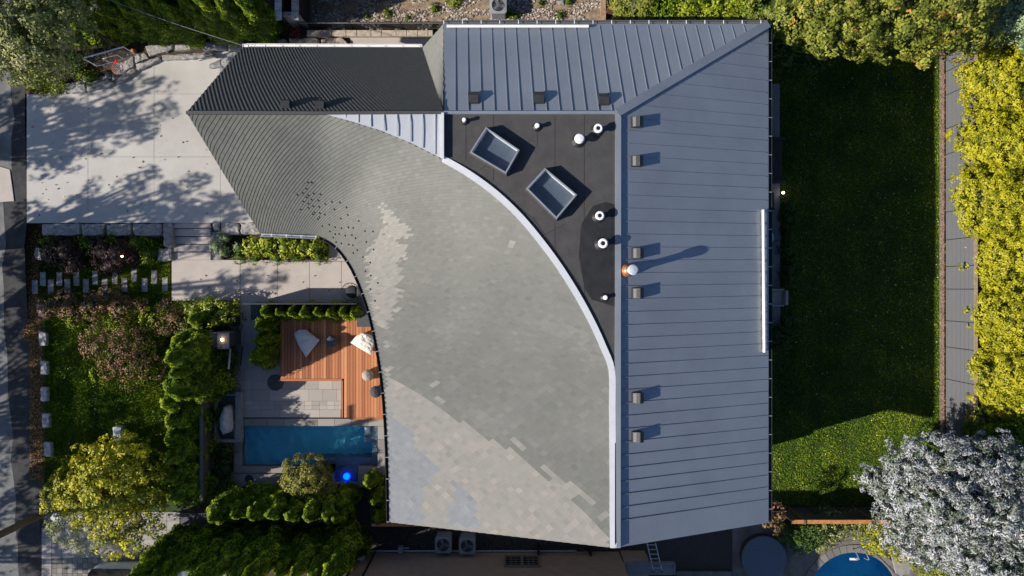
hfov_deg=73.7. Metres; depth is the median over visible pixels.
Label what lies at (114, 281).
stepping stone
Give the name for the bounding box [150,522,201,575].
cedar
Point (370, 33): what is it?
stone wall
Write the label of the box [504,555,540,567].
window
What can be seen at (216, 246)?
green shrub
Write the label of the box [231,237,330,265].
green shrub
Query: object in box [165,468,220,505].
cedar
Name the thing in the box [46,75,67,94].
shrub
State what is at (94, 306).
russet shrub
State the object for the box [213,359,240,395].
green shrub
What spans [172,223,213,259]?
garden steps
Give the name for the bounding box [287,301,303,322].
cedar
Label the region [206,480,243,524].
cedar
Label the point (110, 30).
cedar
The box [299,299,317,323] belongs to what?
cedar
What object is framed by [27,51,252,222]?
driveway
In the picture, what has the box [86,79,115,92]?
border stone
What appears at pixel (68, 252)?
barberry
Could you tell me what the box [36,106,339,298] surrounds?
driveway specks
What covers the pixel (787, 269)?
green shrub
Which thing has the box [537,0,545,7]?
weed
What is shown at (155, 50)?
border stone
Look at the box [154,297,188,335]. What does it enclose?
russet shrub
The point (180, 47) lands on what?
border stone
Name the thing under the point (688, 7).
hedge shrub
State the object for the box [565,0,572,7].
weed
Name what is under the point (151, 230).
retaining block
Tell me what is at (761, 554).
hot tub
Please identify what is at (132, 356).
russet shrub
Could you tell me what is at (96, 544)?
thin tree
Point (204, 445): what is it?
board fence
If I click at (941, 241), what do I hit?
lawn edge
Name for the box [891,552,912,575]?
stone bench
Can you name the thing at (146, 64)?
border stone
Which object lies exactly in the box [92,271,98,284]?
stepping stone
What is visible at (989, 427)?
dark shrub
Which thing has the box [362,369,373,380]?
pouf
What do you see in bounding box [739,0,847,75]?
shade tree
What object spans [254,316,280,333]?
cedar
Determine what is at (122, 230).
retaining block
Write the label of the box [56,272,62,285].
stepping stone
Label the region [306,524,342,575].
cedar
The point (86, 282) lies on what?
stepping stone
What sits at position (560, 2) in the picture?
flat rock
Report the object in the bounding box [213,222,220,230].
granite block
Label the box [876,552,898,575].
pool coping
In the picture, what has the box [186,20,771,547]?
house
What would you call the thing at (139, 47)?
planting bed
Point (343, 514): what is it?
cedar
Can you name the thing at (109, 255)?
barberry
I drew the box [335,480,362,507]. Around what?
cedar
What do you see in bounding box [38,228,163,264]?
green shrub
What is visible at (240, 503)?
cedar
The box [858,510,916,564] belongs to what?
golden shrub
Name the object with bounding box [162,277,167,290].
stepping stone
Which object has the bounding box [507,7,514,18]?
weed
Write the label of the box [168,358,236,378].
cedar
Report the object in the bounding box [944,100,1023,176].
yellow green tree
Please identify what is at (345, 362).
deck
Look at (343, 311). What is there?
cedar
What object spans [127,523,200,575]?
cedar
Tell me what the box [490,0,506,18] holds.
air conditioner
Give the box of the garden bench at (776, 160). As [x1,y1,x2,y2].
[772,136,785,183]
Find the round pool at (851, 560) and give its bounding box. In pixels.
[806,545,896,575]
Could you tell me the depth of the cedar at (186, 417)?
30.07 m
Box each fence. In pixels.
[200,397,214,500]
[289,22,442,29]
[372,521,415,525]
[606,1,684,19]
[775,506,930,524]
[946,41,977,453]
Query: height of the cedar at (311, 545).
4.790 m
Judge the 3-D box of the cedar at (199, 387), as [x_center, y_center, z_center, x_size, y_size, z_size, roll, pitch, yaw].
[-13.796,4.050,29.689,2.420,4.621,2.287,3,90,0]
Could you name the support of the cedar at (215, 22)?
on the planting bed at (139, 47)
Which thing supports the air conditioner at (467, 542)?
on the side alley
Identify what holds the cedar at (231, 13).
on the planting bed at (139, 47)
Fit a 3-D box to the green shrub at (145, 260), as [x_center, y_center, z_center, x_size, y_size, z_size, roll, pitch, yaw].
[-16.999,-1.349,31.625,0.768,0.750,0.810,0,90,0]
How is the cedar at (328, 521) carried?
on the ground at (264, 522)
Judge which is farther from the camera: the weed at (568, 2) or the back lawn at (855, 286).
the back lawn at (855, 286)
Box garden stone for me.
[113,425,124,440]
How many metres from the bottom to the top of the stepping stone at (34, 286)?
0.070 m
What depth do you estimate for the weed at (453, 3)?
31.21 m
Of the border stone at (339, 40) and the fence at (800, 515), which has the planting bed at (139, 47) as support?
the border stone at (339, 40)
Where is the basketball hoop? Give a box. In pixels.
[84,31,136,73]
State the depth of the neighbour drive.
31.96 m
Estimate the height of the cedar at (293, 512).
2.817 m
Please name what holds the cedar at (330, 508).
on the ground at (264, 522)
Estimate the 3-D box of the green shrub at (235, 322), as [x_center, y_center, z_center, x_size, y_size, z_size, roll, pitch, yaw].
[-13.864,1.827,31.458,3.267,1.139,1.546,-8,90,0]
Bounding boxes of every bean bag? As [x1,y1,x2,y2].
[294,329,318,356]
[350,332,373,354]
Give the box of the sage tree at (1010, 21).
[989,0,1023,52]
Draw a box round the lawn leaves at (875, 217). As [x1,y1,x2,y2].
[41,45,939,498]
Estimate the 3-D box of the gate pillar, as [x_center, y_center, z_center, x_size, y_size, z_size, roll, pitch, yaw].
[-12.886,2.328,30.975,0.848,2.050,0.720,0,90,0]
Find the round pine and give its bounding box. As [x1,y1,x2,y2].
[277,452,337,499]
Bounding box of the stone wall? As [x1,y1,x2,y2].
[307,30,433,37]
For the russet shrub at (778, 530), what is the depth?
29.59 m
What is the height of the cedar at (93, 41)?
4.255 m
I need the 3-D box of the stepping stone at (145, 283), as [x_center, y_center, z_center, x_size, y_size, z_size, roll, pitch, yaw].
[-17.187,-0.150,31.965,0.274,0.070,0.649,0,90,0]
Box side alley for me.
[355,501,731,575]
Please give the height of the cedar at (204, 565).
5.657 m
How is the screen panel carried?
on the path at (258, 284)
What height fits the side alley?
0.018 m
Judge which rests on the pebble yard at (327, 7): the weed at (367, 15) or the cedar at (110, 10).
the weed at (367, 15)
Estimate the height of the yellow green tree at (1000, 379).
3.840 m
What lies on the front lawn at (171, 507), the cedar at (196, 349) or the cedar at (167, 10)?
the cedar at (196, 349)
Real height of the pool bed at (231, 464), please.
0.030 m
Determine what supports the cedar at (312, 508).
on the ground at (264, 522)
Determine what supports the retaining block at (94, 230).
on the ground at (264, 522)
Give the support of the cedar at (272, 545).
on the ground at (264, 522)
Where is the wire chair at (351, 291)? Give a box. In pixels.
[341,283,358,300]
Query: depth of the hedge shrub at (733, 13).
28.64 m
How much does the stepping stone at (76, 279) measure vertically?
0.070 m
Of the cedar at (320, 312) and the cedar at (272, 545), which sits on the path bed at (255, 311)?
the cedar at (320, 312)
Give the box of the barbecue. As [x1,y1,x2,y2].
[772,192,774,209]
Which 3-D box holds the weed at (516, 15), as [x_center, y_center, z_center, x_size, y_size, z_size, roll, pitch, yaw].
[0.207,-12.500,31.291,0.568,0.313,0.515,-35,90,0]
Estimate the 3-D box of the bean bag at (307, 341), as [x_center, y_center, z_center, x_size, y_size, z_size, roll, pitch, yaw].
[-9.631,2.456,31.486,1.129,0.356,1.036,38,90,0]
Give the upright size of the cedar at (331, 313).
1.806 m
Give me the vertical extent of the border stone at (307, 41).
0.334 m
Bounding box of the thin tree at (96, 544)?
[42,482,155,555]
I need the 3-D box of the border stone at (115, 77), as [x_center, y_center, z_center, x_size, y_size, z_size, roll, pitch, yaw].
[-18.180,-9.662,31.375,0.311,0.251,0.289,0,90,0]
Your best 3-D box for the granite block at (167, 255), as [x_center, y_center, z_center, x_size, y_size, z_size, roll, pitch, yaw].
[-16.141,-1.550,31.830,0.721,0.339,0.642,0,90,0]
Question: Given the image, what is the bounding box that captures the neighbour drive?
[42,512,224,575]
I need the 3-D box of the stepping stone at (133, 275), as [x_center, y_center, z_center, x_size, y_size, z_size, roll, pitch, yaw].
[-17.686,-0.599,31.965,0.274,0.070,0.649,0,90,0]
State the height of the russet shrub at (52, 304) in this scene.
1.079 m
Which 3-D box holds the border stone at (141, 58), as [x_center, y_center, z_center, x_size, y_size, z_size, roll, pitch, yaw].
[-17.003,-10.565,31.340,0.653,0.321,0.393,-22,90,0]
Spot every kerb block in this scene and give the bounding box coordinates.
[34,247,41,260]
[39,331,48,345]
[40,361,49,374]
[40,387,49,400]
[42,413,51,427]
[43,441,53,456]
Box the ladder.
[646,543,662,571]
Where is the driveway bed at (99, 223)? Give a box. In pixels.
[29,223,240,223]
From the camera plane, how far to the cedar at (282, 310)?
30.89 m
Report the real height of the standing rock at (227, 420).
0.866 m
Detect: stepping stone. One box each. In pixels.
[32,280,37,293]
[40,272,46,285]
[48,279,54,292]
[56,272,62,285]
[64,279,70,292]
[73,272,79,285]
[83,279,89,292]
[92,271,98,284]
[102,278,107,291]
[112,272,117,283]
[121,278,127,291]
[131,268,136,281]
[142,278,147,291]
[151,270,157,283]
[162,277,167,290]
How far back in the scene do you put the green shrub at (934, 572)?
30.48 m
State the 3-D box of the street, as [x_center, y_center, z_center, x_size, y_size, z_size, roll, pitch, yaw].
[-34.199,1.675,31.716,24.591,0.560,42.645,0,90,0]
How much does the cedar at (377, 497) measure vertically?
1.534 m
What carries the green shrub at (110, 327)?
on the ground at (264, 522)
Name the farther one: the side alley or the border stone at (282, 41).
the side alley
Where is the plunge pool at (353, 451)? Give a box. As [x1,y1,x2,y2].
[234,418,384,486]
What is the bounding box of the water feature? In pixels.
[214,391,243,442]
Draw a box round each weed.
[362,12,371,20]
[382,7,393,19]
[429,2,440,11]
[446,0,461,8]
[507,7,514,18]
[511,9,520,19]
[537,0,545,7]
[553,9,565,19]
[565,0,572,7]
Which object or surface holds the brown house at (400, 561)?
on the ground at (264, 522)
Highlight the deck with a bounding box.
[280,318,382,419]
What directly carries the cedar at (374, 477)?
on the ground at (264, 522)
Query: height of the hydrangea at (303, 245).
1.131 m
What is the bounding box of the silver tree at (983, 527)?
[853,428,1023,575]
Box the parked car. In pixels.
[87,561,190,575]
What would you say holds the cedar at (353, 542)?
on the side alley
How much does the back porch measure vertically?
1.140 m
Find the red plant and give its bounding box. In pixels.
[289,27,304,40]
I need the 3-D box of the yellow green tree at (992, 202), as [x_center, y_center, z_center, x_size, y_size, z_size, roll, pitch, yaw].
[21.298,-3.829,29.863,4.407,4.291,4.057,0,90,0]
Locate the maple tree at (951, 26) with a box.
[745,0,1009,70]
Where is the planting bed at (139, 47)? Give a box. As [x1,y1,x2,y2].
[26,0,349,93]
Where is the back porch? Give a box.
[620,550,674,575]
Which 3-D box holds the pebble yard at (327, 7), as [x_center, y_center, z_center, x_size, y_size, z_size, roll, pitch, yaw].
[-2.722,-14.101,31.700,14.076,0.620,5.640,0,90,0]
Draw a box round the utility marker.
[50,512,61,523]
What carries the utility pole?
on the front lawn at (171, 507)
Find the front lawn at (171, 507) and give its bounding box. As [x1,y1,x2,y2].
[42,236,228,511]
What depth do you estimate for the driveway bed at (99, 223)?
31.56 m
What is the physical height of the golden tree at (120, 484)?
4.852 m
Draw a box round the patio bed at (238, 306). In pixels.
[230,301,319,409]
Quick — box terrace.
[772,84,779,326]
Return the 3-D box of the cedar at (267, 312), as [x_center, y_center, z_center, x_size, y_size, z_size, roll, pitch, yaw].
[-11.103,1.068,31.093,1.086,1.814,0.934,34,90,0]
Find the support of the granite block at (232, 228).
on the ground at (264, 522)
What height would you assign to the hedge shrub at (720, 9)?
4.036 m
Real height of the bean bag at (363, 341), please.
0.387 m
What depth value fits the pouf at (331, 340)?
31.27 m
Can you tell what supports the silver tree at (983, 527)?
on the ground at (264, 522)
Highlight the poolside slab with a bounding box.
[230,473,321,486]
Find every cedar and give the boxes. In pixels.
[27,3,92,48]
[55,0,117,48]
[65,0,131,45]
[88,0,146,42]
[113,0,165,46]
[124,0,185,44]
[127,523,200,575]
[148,0,207,48]
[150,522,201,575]
[159,393,219,412]
[159,461,214,486]
[162,376,173,390]
[163,328,238,370]
[163,433,219,466]
[164,400,219,431]
[164,425,208,448]
[165,364,236,403]
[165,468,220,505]
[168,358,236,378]
[170,326,204,348]
[173,522,233,573]
[177,0,223,43]
[187,307,218,328]
[187,523,235,575]
[192,0,242,46]
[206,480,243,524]
[208,520,263,575]
[212,0,262,42]
[225,521,275,575]
[230,480,260,519]
[234,0,288,43]
[241,521,301,575]
[246,481,276,521]
[248,341,280,371]
[253,330,281,345]
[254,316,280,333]
[260,300,279,320]
[264,485,290,520]
[274,301,296,320]
[274,524,312,575]
[283,490,306,523]
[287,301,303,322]
[290,524,332,575]
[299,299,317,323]
[302,483,334,522]
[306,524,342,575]
[312,301,330,320]
[320,481,354,519]
[322,516,372,575]
[323,517,337,525]
[325,300,342,322]
[331,503,358,524]
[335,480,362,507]
[336,300,351,321]
[350,299,362,319]
[362,468,384,489]
[369,484,385,505]
[370,504,385,524]
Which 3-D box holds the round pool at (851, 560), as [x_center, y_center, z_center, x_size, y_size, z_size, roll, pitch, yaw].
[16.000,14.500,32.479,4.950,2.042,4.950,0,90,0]
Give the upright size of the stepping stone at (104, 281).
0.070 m
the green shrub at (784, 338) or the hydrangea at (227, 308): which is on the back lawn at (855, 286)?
the green shrub at (784, 338)
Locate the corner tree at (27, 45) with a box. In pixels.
[0,0,99,97]
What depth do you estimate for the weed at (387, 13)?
31.25 m
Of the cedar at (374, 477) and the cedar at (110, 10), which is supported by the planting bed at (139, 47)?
the cedar at (110, 10)
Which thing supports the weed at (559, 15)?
on the pebble yard at (327, 7)
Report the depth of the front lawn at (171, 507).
31.99 m
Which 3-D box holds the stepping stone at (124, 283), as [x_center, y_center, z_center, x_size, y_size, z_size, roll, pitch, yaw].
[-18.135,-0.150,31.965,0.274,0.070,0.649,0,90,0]
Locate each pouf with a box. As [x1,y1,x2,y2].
[326,335,337,346]
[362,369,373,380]
[370,386,380,397]
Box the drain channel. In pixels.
[243,417,340,418]
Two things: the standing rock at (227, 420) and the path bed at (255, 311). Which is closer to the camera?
the standing rock at (227, 420)
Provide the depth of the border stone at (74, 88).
31.21 m
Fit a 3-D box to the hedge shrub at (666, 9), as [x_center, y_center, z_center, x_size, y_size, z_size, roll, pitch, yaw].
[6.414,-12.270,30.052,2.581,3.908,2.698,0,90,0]
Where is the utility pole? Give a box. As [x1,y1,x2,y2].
[0,505,59,537]
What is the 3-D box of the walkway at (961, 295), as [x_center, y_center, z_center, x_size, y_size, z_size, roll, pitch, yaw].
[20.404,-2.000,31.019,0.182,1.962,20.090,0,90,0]
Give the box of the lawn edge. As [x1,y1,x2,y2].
[939,51,943,438]
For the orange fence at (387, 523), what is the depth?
30.66 m
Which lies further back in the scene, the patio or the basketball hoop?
the patio
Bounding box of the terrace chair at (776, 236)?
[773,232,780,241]
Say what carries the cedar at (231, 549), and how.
on the ground at (264, 522)
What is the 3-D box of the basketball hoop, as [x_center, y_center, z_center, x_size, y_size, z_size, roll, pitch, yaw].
[-17.395,-10.064,29.810,2.301,3.179,1.381,34,90,0]
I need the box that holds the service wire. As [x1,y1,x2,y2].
[110,0,243,45]
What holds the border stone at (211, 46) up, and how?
on the planting bed at (139, 47)
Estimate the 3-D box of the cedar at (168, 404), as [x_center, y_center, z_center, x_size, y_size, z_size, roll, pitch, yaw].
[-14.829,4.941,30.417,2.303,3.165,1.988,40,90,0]
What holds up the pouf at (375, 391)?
on the deck
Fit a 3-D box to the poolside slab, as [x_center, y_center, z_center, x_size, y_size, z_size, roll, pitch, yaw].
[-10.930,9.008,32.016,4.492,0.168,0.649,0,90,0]
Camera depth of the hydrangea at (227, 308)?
31.06 m
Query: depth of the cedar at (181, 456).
29.98 m
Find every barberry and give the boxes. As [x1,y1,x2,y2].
[32,236,90,276]
[84,235,143,279]
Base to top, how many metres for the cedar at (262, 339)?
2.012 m
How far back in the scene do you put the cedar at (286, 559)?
29.22 m
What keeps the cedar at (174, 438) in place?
on the front lawn at (171, 507)
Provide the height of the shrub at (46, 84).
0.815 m
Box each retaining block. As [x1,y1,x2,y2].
[42,223,82,236]
[81,223,109,236]
[107,224,134,236]
[133,224,163,236]
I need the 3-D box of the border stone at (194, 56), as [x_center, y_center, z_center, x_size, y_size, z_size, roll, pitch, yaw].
[-14.799,-10.603,31.330,2.487,0.340,0.279,-4,90,0]
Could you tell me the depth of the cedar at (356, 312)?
30.75 m
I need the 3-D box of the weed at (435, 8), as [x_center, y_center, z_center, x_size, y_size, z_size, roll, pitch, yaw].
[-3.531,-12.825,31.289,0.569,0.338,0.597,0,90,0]
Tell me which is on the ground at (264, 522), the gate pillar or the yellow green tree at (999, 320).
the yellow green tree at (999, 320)
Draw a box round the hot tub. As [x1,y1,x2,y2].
[739,533,786,575]
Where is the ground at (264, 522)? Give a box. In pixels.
[24,0,1023,575]
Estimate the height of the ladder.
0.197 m
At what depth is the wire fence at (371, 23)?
30.81 m
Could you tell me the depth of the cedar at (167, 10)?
29.27 m
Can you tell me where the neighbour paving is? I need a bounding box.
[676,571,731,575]
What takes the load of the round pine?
on the ground at (264, 522)
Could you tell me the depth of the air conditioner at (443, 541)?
31.23 m
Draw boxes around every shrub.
[25,68,54,97]
[35,286,85,324]
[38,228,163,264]
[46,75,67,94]
[60,51,88,78]
[64,304,169,386]
[75,66,99,86]
[75,283,148,323]
[77,322,167,392]
[139,251,152,266]
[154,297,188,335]
[174,308,246,333]
[208,230,242,257]
[211,441,236,490]
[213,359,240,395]
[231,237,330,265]
[607,0,662,19]
[644,0,682,19]
[669,0,715,19]
[687,0,746,19]
[725,0,767,19]
[762,500,786,535]
[771,506,835,555]
[772,311,798,349]
[774,261,799,290]
[775,222,800,262]
[776,194,799,228]
[815,505,874,553]
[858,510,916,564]
[908,545,975,575]
[960,404,1023,474]
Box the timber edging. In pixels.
[600,0,605,19]
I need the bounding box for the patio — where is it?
[231,320,340,416]
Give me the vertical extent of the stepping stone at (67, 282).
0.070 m
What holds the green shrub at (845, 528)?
on the pool court
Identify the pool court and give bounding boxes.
[732,513,930,575]
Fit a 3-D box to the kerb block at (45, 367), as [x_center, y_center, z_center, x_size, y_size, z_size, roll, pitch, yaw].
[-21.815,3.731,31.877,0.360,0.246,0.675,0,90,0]
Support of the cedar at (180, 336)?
on the front lawn at (171, 507)
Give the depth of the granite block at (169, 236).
31.38 m
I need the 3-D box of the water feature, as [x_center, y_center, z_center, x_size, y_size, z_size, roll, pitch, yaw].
[-13.213,6.006,31.850,1.280,0.300,2.353,0,90,0]
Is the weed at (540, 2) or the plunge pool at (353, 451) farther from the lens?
the plunge pool at (353, 451)
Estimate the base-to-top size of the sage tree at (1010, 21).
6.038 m
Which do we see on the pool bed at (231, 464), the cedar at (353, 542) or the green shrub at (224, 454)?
the green shrub at (224, 454)
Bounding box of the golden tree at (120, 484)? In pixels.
[39,429,172,560]
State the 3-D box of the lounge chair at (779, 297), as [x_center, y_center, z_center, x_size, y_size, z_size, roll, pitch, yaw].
[12.216,0.443,31.490,0.770,0.780,0.810,0,90,0]
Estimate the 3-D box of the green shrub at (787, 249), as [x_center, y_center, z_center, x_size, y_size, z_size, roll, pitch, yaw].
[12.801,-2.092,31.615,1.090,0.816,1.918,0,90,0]
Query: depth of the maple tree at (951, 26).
25.40 m
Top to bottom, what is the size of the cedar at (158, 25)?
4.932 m
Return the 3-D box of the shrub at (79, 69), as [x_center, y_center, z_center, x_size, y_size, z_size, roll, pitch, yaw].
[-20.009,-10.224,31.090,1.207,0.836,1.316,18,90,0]
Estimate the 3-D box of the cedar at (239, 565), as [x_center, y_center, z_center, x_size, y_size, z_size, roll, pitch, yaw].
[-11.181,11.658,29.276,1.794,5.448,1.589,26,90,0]
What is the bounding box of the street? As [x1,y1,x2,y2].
[2,9,41,575]
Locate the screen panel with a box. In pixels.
[243,303,359,304]
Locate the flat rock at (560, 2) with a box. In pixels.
[557,0,563,4]
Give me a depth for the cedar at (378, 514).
31.16 m
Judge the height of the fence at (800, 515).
2.000 m
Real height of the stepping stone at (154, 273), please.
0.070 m
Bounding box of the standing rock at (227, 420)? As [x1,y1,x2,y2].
[219,404,234,434]
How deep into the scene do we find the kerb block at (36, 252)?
31.78 m
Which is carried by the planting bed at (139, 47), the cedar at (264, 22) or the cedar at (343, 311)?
the cedar at (264, 22)
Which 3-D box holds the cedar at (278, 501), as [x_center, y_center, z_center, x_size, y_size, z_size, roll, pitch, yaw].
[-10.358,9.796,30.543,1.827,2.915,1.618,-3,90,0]
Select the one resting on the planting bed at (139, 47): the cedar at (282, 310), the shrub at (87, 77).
the shrub at (87, 77)
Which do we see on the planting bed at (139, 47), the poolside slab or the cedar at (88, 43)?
the cedar at (88, 43)
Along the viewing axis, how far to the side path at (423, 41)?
31.38 m
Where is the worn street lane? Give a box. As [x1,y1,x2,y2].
[0,0,18,575]
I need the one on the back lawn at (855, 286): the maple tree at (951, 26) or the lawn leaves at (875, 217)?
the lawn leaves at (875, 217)
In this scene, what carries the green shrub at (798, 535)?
on the pool court
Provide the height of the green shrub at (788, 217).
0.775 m
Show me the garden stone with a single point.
(117, 431)
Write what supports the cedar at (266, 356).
on the patio
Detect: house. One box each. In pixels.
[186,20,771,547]
[345,543,627,575]
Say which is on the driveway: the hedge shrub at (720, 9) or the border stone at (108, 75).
the border stone at (108, 75)
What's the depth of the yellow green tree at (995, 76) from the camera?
29.09 m
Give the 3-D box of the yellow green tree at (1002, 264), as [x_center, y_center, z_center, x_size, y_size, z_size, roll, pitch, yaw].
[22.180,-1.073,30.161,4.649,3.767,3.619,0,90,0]
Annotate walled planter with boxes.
[275,0,309,27]
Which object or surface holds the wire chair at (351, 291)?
on the path at (258, 284)
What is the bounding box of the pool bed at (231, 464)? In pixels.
[215,443,233,495]
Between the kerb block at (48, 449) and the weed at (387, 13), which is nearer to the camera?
the weed at (387, 13)
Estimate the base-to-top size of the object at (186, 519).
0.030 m
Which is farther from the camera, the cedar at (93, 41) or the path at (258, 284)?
the path at (258, 284)
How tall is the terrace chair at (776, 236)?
0.492 m
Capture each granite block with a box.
[158,248,172,261]
[163,223,177,247]
[211,231,223,259]
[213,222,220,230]
[221,222,243,235]
[241,223,260,235]
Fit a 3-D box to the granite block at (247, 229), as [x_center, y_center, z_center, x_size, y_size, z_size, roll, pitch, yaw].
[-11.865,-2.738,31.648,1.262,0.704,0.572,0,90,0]
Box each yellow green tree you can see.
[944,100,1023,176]
[948,156,1023,244]
[951,33,1023,118]
[958,232,1023,295]
[963,277,1023,360]
[964,341,1023,425]
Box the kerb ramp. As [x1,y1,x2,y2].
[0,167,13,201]
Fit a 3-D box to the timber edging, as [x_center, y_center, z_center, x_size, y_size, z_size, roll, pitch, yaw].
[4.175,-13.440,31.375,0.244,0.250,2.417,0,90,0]
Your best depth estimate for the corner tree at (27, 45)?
25.81 m
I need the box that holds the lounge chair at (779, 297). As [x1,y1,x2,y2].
[772,289,787,305]
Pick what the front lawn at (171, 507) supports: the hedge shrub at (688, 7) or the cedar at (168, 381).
the cedar at (168, 381)
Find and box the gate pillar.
[211,330,240,348]
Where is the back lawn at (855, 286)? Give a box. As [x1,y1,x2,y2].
[772,39,939,506]
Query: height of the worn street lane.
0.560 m
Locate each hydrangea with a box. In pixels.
[182,295,242,328]
[239,234,325,260]
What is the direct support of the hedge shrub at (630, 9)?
on the ground at (264, 522)
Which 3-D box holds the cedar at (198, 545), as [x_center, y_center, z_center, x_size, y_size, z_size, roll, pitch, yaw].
[-13.668,11.478,29.743,1.785,4.514,1.541,26,90,0]
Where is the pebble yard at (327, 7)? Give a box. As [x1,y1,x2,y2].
[310,0,599,28]
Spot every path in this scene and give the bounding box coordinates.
[172,245,356,340]
[350,38,429,57]
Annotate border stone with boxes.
[64,82,87,93]
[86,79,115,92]
[105,72,112,79]
[112,74,118,80]
[116,68,136,84]
[120,56,135,73]
[135,53,149,63]
[136,57,161,71]
[145,43,174,57]
[162,52,216,60]
[174,43,201,51]
[202,41,227,51]
[228,41,243,51]
[259,39,286,43]
[289,38,319,43]
[321,37,347,43]
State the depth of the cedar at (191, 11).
29.16 m
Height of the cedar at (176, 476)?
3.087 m
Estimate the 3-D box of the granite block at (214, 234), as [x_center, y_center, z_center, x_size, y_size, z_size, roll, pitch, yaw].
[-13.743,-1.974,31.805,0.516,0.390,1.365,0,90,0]
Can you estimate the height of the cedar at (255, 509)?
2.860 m
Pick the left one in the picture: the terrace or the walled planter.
the walled planter
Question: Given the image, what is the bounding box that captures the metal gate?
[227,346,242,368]
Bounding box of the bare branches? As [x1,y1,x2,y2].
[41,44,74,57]
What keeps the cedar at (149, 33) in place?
on the planting bed at (139, 47)
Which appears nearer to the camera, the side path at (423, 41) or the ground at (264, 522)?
the side path at (423, 41)
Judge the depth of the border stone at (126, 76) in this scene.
31.22 m
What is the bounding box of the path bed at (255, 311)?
[241,260,344,319]
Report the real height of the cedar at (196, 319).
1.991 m
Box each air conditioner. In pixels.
[435,531,451,552]
[459,532,475,553]
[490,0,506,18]

